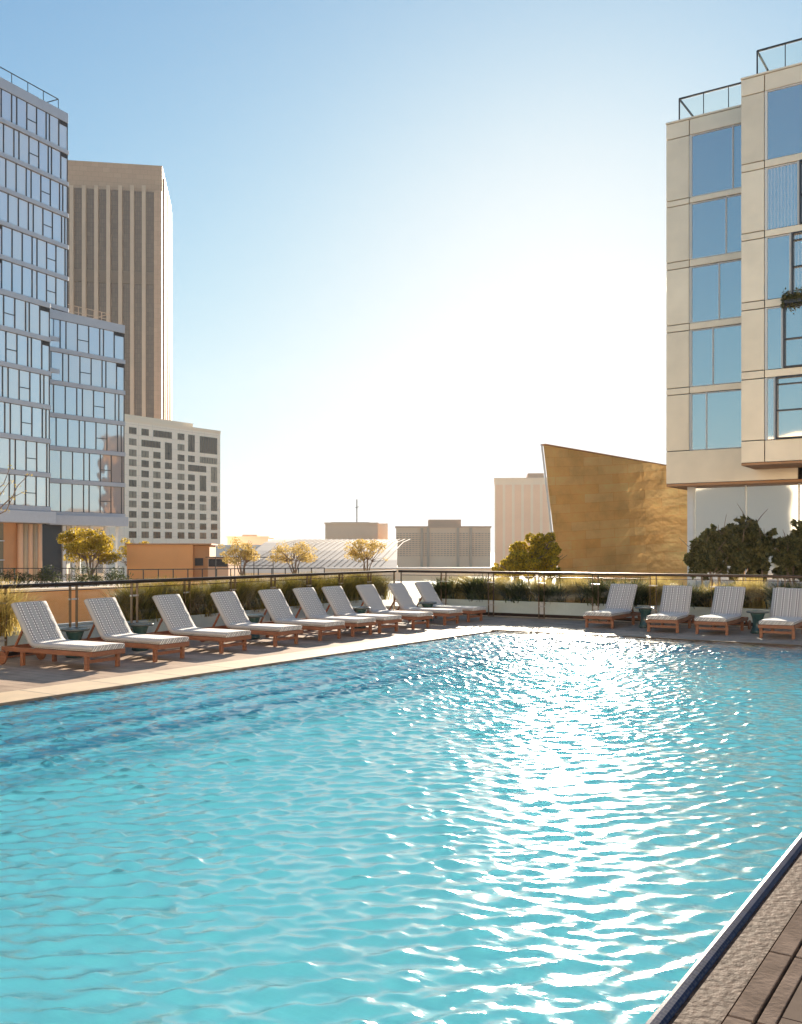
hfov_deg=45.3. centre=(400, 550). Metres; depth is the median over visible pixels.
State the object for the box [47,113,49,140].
window
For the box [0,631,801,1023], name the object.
pool water
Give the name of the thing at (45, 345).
window
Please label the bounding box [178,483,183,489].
window
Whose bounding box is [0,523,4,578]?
window
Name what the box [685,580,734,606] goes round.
ornamental grass
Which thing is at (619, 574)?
glass railing
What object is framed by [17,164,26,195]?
window
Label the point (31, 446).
window
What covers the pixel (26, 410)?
window
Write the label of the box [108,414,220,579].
office block
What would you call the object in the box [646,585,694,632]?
sun lounger
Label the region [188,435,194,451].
window
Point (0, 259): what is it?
window
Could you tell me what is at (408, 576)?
parapet wall
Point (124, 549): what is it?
golden tree
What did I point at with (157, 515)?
window
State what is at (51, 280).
window
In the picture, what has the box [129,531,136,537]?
window
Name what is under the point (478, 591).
strap plant
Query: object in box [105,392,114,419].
window
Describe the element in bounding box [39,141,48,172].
window
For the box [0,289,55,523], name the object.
glass block
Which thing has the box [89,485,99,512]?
window
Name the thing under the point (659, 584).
ornamental grass
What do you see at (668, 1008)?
pool edge
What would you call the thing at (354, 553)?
pale tree
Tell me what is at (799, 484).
storefront window
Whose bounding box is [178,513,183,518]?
window
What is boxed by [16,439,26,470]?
window
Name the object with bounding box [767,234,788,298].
window
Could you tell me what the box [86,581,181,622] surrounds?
ornamental grass
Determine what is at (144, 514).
window
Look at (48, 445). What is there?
window
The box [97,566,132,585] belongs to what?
terrace shrub
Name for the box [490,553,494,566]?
ground
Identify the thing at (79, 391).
window
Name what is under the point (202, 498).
window
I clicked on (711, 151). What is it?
window
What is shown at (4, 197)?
window
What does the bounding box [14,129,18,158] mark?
window
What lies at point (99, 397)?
window
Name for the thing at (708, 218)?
window
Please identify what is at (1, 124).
window
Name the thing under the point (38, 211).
window
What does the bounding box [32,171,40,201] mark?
window
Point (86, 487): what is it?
window
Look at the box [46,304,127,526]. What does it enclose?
glass block
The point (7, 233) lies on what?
window
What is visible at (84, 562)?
window
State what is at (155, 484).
window
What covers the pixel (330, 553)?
ribbed roof hall
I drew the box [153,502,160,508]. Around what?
window
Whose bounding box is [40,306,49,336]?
window
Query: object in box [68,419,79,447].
window
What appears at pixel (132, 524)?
window
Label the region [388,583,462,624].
sun lounger
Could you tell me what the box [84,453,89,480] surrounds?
window
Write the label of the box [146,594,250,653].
sun lounger
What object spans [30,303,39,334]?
window
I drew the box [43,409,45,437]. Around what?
window
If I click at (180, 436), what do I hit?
window
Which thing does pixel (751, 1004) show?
plank row
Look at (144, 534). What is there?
window
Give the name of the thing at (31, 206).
window
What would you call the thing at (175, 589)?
ornamental grass
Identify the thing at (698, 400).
window
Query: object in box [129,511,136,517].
window
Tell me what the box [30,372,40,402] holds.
window
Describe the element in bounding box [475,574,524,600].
ornamental grass
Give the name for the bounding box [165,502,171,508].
window
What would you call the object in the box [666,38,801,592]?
hotel building
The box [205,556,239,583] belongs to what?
utility shed
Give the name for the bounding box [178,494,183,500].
window
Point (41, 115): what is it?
window
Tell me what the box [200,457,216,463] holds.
window
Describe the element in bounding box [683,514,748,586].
magnolia tree
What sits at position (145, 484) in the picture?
window
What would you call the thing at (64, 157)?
window
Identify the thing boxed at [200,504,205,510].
window
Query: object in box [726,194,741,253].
window
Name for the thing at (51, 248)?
window
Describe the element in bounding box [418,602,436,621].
side table
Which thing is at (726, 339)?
window
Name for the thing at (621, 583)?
ornamental grass
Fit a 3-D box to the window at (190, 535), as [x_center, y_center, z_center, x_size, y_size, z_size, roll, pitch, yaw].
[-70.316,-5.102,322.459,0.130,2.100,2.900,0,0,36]
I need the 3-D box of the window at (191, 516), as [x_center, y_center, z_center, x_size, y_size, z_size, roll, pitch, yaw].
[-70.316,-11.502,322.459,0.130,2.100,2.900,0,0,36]
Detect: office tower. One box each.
[68,160,171,420]
[494,473,550,565]
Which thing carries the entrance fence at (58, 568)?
on the terrace at (415, 595)
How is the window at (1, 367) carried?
in the glass block at (25, 375)
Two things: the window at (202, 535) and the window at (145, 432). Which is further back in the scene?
the window at (202, 535)
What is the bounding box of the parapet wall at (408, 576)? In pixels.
[324,567,537,580]
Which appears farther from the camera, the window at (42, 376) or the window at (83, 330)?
the window at (83, 330)
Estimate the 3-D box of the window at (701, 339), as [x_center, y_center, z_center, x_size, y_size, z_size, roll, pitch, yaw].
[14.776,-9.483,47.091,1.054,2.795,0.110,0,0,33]
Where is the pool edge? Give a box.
[645,833,801,1023]
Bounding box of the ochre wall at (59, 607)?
[3,585,135,626]
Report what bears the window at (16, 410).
in the glass block at (25, 375)
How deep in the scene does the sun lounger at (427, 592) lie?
24.35 m
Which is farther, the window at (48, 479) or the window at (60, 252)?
the window at (60, 252)
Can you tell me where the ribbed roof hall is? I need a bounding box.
[241,539,409,580]
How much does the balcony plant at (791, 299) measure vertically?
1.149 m
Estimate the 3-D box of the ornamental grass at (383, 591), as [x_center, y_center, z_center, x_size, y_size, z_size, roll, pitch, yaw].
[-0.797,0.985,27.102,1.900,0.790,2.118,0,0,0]
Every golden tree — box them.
[56,527,121,577]
[117,537,148,565]
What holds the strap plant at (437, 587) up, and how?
on the planter at (556, 610)
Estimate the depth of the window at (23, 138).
90.12 m
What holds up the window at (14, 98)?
in the glass tower at (34, 214)
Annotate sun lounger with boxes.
[0,601,124,670]
[81,597,188,661]
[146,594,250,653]
[200,591,302,646]
[258,589,344,640]
[293,587,375,636]
[321,586,401,632]
[356,584,432,628]
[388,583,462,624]
[414,581,485,621]
[583,584,640,628]
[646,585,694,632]
[694,586,750,634]
[758,588,801,638]
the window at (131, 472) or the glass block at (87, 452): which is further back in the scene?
the window at (131, 472)
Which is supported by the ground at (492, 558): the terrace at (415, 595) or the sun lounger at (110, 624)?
the terrace at (415, 595)
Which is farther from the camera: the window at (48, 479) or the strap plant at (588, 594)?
the window at (48, 479)
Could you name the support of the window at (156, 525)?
in the office block at (172, 481)
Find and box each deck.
[0,615,801,691]
[779,981,801,1023]
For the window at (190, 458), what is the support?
in the office block at (172, 481)
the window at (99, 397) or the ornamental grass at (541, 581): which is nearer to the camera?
the ornamental grass at (541, 581)
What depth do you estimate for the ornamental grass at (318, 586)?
23.93 m
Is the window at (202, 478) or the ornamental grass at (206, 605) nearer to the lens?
the ornamental grass at (206, 605)
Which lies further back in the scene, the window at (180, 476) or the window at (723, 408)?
the window at (180, 476)
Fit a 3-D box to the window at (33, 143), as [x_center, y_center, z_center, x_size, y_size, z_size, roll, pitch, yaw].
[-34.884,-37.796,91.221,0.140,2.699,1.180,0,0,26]
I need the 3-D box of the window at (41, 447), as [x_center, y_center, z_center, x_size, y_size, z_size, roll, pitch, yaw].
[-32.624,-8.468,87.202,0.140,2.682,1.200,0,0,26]
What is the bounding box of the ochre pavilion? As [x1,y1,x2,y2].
[125,543,217,584]
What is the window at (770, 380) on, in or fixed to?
in the hotel building
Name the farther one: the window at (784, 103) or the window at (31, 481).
the window at (31, 481)
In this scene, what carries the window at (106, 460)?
in the glass block at (87, 452)
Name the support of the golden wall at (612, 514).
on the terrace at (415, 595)
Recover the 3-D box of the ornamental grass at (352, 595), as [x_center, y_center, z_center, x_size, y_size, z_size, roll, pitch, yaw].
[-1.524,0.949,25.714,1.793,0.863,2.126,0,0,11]
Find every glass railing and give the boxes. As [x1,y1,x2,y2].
[0,570,396,658]
[396,570,801,625]
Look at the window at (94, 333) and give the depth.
96.97 m
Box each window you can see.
[0,88,1,116]
[0,122,3,151]
[0,156,5,186]
[0,190,8,222]
[0,225,1,253]
[0,259,1,287]
[0,294,3,324]
[0,330,5,361]
[0,366,2,396]
[0,402,4,432]
[0,437,9,468]
[0,473,9,504]
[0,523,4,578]
[2,89,11,121]
[2,225,12,257]
[2,259,11,290]
[3,366,8,397]
[4,124,13,156]
[4,295,14,327]
[5,402,10,433]
[6,159,16,191]
[6,331,16,363]
[9,194,18,225]
[9,368,19,399]
[10,439,15,469]
[10,474,14,504]
[11,403,21,434]
[12,94,16,124]
[12,263,22,294]
[13,229,22,260]
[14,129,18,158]
[15,298,25,330]
[15,475,25,505]
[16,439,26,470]
[17,97,26,129]
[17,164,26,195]
[17,334,27,365]
[19,131,28,163]
[19,198,28,229]
[20,370,29,401]
[22,405,31,436]
[23,233,32,264]
[23,266,31,296]
[26,302,29,331]
[26,476,36,505]
[27,102,36,134]
[27,168,31,197]
[27,441,36,471]
[28,337,31,366]
[29,136,38,167]
[29,202,33,231]
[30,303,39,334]
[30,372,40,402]
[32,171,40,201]
[32,269,36,298]
[32,338,41,368]
[32,407,42,437]
[33,237,36,265]
[34,204,42,234]
[37,108,46,139]
[37,238,46,268]
[37,271,46,301]
[37,442,46,472]
[37,477,46,506]
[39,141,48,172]
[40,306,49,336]
[41,175,50,205]
[41,374,43,403]
[42,340,49,370]
[43,208,52,238]
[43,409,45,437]
[44,375,49,404]
[46,409,49,438]
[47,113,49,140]
[47,242,55,271]
[47,274,55,303]
[47,443,49,472]
[47,477,49,506]
[49,146,51,173]
[50,114,58,145]
[50,308,53,335]
[50,384,53,412]
[50,417,55,445]
[50,450,60,478]
[50,483,60,511]
[51,179,59,209]
[51,318,59,347]
[51,351,62,380]
[52,148,60,178]
[53,212,61,242]
[54,384,65,413]
[56,245,65,275]
[56,277,64,306]
[56,417,67,446]
[59,119,67,149]
[60,183,62,210]
[60,320,65,348]
[61,152,67,181]
[61,451,72,479]
[61,483,72,511]
[62,216,64,243]
[63,185,67,212]
[63,353,68,381]
[65,217,67,244]
[65,280,67,307]
[66,249,67,275]
[66,321,77,350]
[66,386,76,415]
[67,542,69,573]
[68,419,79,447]
[69,354,79,383]
[73,452,83,479]
[73,484,83,511]
[77,388,82,415]
[78,324,88,352]
[79,530,88,573]
[80,356,90,384]
[80,420,84,447]
[83,389,93,417]
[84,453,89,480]
[84,485,88,512]
[85,421,95,449]
[89,326,99,354]
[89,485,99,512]
[90,453,100,481]
[91,358,101,386]
[94,390,104,418]
[94,530,102,572]
[96,422,106,450]
[100,328,103,355]
[100,486,110,512]
[101,454,111,481]
[102,360,105,387]
[104,329,114,357]
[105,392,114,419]
[106,361,116,389]
[107,424,117,451]
[111,486,121,513]
[112,455,121,482]
[115,332,123,359]
[115,394,118,420]
[117,363,123,390]
[118,425,120,451]
[119,394,123,420]
[121,425,123,451]
[122,456,123,482]
[122,487,123,513]
[129,427,136,433]
[129,438,136,445]
[129,449,136,456]
[129,459,136,465]
[129,469,136,476]
[129,480,136,486]
[129,491,136,497]
[129,500,136,507]
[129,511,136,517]
[129,521,136,527]
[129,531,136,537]
[142,429,148,435]
[142,440,160,447]
[142,451,148,457]
[142,460,148,466]
[142,470,148,477]
[142,481,148,487]
[142,492,148,498]
[142,501,148,507]
[142,511,148,517]
[142,522,148,527]
[142,532,148,537]
[153,430,171,438]
[153,452,160,458]
[153,461,160,467]
[153,471,160,477]
[153,482,160,488]
[153,493,160,498]
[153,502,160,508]
[153,512,160,518]
[153,522,160,528]
[153,532,160,537]
[165,442,171,459]
[165,462,171,468]
[165,472,171,478]
[165,482,171,488]
[165,493,171,499]
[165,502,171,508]
[165,512,171,518]
[165,522,171,528]
[165,532,171,538]
[178,433,183,439]
[178,444,183,450]
[178,454,183,460]
[178,464,183,469]
[178,474,183,479]
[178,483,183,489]
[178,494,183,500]
[178,503,183,509]
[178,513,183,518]
[178,523,183,528]
[178,532,183,538]
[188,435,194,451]
[188,455,194,461]
[188,465,205,471]
[188,474,194,480]
[188,484,194,490]
[188,495,194,500]
[188,504,194,509]
[188,513,194,519]
[188,523,194,528]
[188,532,194,538]
[195,558,202,565]
[200,436,216,454]
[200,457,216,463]
[200,475,205,491]
[200,495,205,501]
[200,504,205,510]
[200,514,205,519]
[200,523,205,529]
[200,533,205,538]
[211,467,216,482]
[211,486,216,491]
[211,496,216,510]
[211,514,216,520]
[211,524,216,529]
[211,533,216,538]
[691,125,732,196]
[691,196,725,259]
[691,262,718,322]
[691,327,712,386]
[691,393,706,449]
[694,485,744,589]
[706,389,741,449]
[713,324,741,384]
[719,259,741,319]
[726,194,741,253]
[733,123,741,188]
[745,483,797,592]
[767,82,801,159]
[767,162,796,229]
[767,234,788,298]
[767,306,780,368]
[767,377,773,438]
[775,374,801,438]
[783,303,801,367]
[791,231,801,293]
[798,483,801,583]
[799,159,801,223]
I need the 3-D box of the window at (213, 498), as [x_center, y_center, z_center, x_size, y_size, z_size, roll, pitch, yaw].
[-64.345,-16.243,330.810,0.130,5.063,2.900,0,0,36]
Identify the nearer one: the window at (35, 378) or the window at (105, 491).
the window at (35, 378)
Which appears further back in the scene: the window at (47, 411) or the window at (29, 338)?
the window at (47, 411)
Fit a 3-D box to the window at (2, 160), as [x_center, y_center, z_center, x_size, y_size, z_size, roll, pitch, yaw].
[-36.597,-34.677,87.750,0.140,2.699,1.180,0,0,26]
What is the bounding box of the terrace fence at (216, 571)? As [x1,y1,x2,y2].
[127,568,324,584]
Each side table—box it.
[60,627,89,657]
[127,622,153,650]
[246,614,264,638]
[352,606,369,627]
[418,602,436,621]
[635,606,655,627]
[746,610,769,633]
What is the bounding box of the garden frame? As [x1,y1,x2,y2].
[215,557,273,580]
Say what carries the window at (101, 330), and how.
in the glass block at (87, 452)
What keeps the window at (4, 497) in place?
in the glass block at (25, 375)
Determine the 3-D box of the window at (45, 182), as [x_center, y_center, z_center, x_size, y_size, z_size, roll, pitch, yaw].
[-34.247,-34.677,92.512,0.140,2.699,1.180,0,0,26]
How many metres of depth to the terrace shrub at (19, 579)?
43.91 m
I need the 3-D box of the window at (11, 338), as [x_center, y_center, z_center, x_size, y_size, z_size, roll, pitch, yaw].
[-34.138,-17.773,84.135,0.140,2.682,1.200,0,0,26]
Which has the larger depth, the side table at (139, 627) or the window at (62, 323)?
the window at (62, 323)
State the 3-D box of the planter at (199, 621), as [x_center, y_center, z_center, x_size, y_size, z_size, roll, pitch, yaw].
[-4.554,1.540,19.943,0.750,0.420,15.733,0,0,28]
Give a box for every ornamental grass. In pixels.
[0,576,61,636]
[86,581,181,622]
[134,575,207,617]
[182,581,228,616]
[186,579,254,612]
[216,572,274,611]
[246,577,293,608]
[261,573,318,607]
[282,571,334,605]
[314,575,350,602]
[326,570,369,602]
[328,569,385,599]
[369,573,396,599]
[432,573,489,599]
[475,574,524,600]
[520,575,561,601]
[548,575,597,604]
[602,579,643,592]
[633,572,693,606]
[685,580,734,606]
[720,574,776,608]
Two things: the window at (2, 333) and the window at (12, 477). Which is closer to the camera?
the window at (2, 333)
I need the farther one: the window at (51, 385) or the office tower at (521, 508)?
the office tower at (521, 508)
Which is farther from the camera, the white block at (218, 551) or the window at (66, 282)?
the white block at (218, 551)
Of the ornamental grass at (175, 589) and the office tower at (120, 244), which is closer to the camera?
the ornamental grass at (175, 589)
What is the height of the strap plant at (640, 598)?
0.777 m
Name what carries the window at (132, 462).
in the office block at (172, 481)
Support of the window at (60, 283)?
in the glass tower at (34, 214)
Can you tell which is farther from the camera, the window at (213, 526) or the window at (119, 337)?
the window at (213, 526)
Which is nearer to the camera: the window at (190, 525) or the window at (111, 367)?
the window at (111, 367)
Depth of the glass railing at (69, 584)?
18.59 m
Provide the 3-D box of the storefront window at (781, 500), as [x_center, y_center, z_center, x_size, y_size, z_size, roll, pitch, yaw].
[17.874,-0.429,46.328,2.450,5.558,0.160,0,0,33]
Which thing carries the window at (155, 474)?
in the office block at (172, 481)
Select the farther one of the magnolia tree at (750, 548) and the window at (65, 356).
the window at (65, 356)
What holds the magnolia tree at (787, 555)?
on the garden terrace
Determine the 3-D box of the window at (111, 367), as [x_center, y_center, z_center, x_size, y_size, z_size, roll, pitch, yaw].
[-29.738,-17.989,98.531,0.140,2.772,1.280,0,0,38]
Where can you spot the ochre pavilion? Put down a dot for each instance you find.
(166, 555)
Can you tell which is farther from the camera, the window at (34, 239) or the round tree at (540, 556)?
the window at (34, 239)
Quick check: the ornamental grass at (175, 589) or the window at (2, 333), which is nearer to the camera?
the ornamental grass at (175, 589)
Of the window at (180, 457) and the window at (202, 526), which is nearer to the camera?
the window at (180, 457)
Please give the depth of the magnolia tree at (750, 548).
31.00 m
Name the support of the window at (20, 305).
in the glass block at (25, 375)
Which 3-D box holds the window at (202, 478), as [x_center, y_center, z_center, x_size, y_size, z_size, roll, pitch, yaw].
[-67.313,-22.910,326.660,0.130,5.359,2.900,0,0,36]
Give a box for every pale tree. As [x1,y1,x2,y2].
[217,537,260,575]
[266,540,317,573]
[343,539,387,570]
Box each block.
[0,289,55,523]
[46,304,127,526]
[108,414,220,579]
[212,545,260,564]
[227,535,274,544]
[324,499,387,539]
[395,520,490,566]
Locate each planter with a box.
[0,600,366,657]
[419,598,801,628]
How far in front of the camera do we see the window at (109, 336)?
98.38 m
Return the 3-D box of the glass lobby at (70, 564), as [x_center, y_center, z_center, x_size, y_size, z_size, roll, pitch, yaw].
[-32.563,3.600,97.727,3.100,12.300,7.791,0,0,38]
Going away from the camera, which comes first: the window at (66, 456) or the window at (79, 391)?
the window at (66, 456)
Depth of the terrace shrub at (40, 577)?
43.96 m
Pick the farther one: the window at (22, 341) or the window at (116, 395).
the window at (116, 395)
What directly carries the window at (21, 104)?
in the glass tower at (34, 214)
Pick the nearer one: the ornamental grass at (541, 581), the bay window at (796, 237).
the ornamental grass at (541, 581)
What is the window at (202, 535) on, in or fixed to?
in the office block at (172, 481)
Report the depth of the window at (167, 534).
314.33 m
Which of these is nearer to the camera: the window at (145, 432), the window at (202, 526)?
the window at (145, 432)
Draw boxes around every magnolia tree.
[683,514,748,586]
[720,505,777,588]
[770,518,801,584]
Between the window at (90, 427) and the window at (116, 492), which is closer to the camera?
the window at (90, 427)
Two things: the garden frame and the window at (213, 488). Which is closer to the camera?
the garden frame
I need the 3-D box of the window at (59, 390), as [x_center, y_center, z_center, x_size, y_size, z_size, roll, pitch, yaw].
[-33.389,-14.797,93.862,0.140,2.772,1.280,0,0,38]
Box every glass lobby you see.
[0,523,41,580]
[62,525,119,580]
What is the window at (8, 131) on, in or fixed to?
in the glass tower at (34, 214)
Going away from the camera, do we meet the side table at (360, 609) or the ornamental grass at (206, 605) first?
the ornamental grass at (206, 605)
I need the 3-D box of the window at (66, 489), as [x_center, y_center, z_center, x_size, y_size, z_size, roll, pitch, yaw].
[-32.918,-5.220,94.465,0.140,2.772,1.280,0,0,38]
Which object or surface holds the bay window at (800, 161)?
in the hotel building
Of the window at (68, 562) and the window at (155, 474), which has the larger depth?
the window at (155, 474)
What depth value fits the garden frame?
47.98 m
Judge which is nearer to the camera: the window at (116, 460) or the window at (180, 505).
the window at (116, 460)
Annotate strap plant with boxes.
[412,576,468,600]
[453,573,507,601]
[490,578,536,602]
[522,583,575,603]
[562,577,638,605]
[591,577,671,606]
[656,582,714,608]
[692,583,759,606]
[742,578,801,608]
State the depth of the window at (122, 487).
99.66 m
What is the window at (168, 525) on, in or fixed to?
in the office block at (172, 481)
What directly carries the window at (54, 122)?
in the glass tower at (34, 214)
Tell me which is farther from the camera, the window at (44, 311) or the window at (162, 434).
the window at (162, 434)
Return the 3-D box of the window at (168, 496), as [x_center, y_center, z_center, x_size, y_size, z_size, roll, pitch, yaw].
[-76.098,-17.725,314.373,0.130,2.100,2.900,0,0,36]
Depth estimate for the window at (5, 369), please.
83.63 m
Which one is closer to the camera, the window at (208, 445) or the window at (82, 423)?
the window at (82, 423)
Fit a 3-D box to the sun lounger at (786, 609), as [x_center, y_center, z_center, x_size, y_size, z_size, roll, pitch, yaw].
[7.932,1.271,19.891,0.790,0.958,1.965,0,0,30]
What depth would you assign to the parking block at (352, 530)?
330.29 m
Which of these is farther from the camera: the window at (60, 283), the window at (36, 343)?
the window at (60, 283)
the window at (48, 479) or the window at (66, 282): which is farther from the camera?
the window at (66, 282)
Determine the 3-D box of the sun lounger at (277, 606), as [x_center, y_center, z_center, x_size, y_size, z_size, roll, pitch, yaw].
[-2.115,1.271,19.378,1.965,0.958,0.790,0,0,33]
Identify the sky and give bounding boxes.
[0,0,801,552]
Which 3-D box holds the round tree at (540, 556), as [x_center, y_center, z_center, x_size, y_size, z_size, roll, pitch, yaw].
[6.111,0.707,45.904,3.527,3.337,3.005,0,0,0]
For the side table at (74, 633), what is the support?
on the pool deck at (34, 671)
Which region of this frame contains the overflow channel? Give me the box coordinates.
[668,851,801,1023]
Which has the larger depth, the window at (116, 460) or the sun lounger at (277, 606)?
the window at (116, 460)
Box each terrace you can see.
[1,581,622,609]
[465,576,555,580]
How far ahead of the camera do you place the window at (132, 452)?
302.51 m
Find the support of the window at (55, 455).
in the glass block at (87, 452)
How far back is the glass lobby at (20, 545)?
86.53 m
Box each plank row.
[723,904,801,1023]
[757,947,801,1023]
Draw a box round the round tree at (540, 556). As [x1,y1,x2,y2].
[491,532,566,583]
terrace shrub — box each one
[0,565,33,588]
[26,564,62,587]
[60,564,103,586]
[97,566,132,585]
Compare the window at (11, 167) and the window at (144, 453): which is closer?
the window at (11, 167)
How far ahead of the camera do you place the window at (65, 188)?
94.80 m
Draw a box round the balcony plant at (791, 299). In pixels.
[780,286,801,311]
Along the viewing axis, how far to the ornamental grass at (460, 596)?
26.60 m
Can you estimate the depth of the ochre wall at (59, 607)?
23.80 m
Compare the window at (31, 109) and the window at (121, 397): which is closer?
the window at (31, 109)
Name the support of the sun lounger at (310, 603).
on the pool deck at (34, 671)
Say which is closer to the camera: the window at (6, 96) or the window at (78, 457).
the window at (6, 96)
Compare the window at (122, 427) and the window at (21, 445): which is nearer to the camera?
the window at (21, 445)
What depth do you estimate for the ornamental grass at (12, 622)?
15.56 m
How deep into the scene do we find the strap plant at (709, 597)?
22.50 m
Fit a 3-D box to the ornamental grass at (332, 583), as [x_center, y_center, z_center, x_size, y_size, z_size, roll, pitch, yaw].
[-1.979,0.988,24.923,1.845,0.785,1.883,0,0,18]
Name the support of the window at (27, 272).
in the glass tower at (34, 214)
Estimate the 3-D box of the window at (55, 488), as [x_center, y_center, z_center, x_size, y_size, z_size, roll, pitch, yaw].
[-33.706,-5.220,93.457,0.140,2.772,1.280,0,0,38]
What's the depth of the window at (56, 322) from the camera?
93.62 m
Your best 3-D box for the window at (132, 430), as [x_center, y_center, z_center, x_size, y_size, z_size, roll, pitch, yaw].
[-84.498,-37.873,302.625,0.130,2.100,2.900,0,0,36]
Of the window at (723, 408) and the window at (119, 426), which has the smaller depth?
the window at (723, 408)
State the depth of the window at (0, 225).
87.77 m
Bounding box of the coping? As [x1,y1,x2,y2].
[0,628,498,704]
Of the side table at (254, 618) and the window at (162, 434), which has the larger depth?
the window at (162, 434)
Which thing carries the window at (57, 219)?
in the glass tower at (34, 214)
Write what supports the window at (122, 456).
in the glass block at (87, 452)
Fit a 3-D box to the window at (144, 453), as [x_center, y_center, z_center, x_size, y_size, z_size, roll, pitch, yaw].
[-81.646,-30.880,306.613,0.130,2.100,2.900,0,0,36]
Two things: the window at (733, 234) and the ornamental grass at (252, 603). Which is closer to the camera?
the ornamental grass at (252, 603)
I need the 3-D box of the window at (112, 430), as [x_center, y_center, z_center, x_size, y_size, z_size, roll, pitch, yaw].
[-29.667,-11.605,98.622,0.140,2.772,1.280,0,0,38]
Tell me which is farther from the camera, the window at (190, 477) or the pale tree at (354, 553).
the window at (190, 477)
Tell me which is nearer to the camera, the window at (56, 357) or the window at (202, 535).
the window at (56, 357)
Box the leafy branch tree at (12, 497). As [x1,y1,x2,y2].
[0,465,31,513]
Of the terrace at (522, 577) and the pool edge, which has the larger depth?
the terrace at (522, 577)
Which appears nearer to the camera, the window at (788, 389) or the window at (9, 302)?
the window at (788, 389)
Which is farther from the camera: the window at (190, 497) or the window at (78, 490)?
the window at (190, 497)
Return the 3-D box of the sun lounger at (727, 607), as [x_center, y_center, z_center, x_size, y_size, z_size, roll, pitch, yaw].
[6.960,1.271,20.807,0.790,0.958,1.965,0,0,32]
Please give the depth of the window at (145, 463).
306.60 m
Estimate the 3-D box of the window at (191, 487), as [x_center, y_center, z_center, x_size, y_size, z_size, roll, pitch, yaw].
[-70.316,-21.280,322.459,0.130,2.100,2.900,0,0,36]
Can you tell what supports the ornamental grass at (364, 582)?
in the planter at (199, 621)
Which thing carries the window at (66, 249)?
in the glass tower at (34, 214)
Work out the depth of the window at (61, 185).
94.33 m
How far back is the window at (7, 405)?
83.86 m
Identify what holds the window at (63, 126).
in the glass tower at (34, 214)
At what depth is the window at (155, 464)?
310.37 m
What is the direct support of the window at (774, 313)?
in the hotel building
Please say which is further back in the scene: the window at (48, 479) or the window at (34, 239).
the window at (34, 239)
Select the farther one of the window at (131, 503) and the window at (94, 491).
the window at (131, 503)
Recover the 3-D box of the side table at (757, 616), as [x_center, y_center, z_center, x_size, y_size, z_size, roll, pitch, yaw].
[7.566,1.512,20.369,0.470,0.475,0.470,0,0,0]
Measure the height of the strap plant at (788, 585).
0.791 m
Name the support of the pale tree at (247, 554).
on the terrace at (415, 595)
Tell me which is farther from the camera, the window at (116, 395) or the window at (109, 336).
the window at (116, 395)
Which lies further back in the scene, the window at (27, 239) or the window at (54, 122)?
the window at (54, 122)
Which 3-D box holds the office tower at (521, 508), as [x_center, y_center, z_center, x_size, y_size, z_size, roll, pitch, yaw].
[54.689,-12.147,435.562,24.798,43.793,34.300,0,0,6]
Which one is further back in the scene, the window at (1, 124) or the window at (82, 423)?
the window at (82, 423)
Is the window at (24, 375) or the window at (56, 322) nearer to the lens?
the window at (24, 375)
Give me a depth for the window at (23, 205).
90.15 m
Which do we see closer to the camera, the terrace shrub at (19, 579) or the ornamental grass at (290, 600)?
the ornamental grass at (290, 600)
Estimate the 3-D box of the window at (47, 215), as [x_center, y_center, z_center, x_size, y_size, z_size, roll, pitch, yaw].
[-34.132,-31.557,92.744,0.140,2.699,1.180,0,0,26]
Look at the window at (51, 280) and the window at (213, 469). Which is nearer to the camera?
the window at (51, 280)
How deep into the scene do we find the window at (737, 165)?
46.17 m
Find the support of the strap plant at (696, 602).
on the planter at (556, 610)
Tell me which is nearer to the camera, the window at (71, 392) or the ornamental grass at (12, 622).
the ornamental grass at (12, 622)
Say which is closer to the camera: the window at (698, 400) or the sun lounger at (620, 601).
the sun lounger at (620, 601)
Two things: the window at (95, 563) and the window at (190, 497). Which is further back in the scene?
the window at (190, 497)
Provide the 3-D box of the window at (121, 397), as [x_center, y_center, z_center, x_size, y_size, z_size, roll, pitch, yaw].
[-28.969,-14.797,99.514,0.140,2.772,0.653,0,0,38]
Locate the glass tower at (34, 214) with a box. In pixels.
[0,67,68,580]
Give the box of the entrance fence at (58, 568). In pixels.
[0,568,123,588]
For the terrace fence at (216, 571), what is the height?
1.148 m
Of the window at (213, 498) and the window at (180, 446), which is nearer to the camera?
the window at (180, 446)
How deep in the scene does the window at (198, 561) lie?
52.65 m
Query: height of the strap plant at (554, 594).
0.586 m
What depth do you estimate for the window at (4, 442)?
83.47 m
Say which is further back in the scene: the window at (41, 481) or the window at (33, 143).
the window at (33, 143)
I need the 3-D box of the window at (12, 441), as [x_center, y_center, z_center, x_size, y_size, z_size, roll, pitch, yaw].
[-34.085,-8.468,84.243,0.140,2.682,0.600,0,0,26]
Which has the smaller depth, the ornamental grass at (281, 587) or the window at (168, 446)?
the ornamental grass at (281, 587)
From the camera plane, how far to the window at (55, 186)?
93.64 m
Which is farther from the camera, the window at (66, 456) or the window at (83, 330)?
the window at (83, 330)
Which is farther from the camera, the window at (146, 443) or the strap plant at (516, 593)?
the window at (146, 443)
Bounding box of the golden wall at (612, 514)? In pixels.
[541,444,686,585]
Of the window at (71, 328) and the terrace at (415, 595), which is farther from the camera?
the window at (71, 328)
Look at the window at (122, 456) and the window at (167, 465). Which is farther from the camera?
the window at (167, 465)
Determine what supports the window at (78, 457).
in the glass block at (87, 452)
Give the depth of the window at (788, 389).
42.42 m

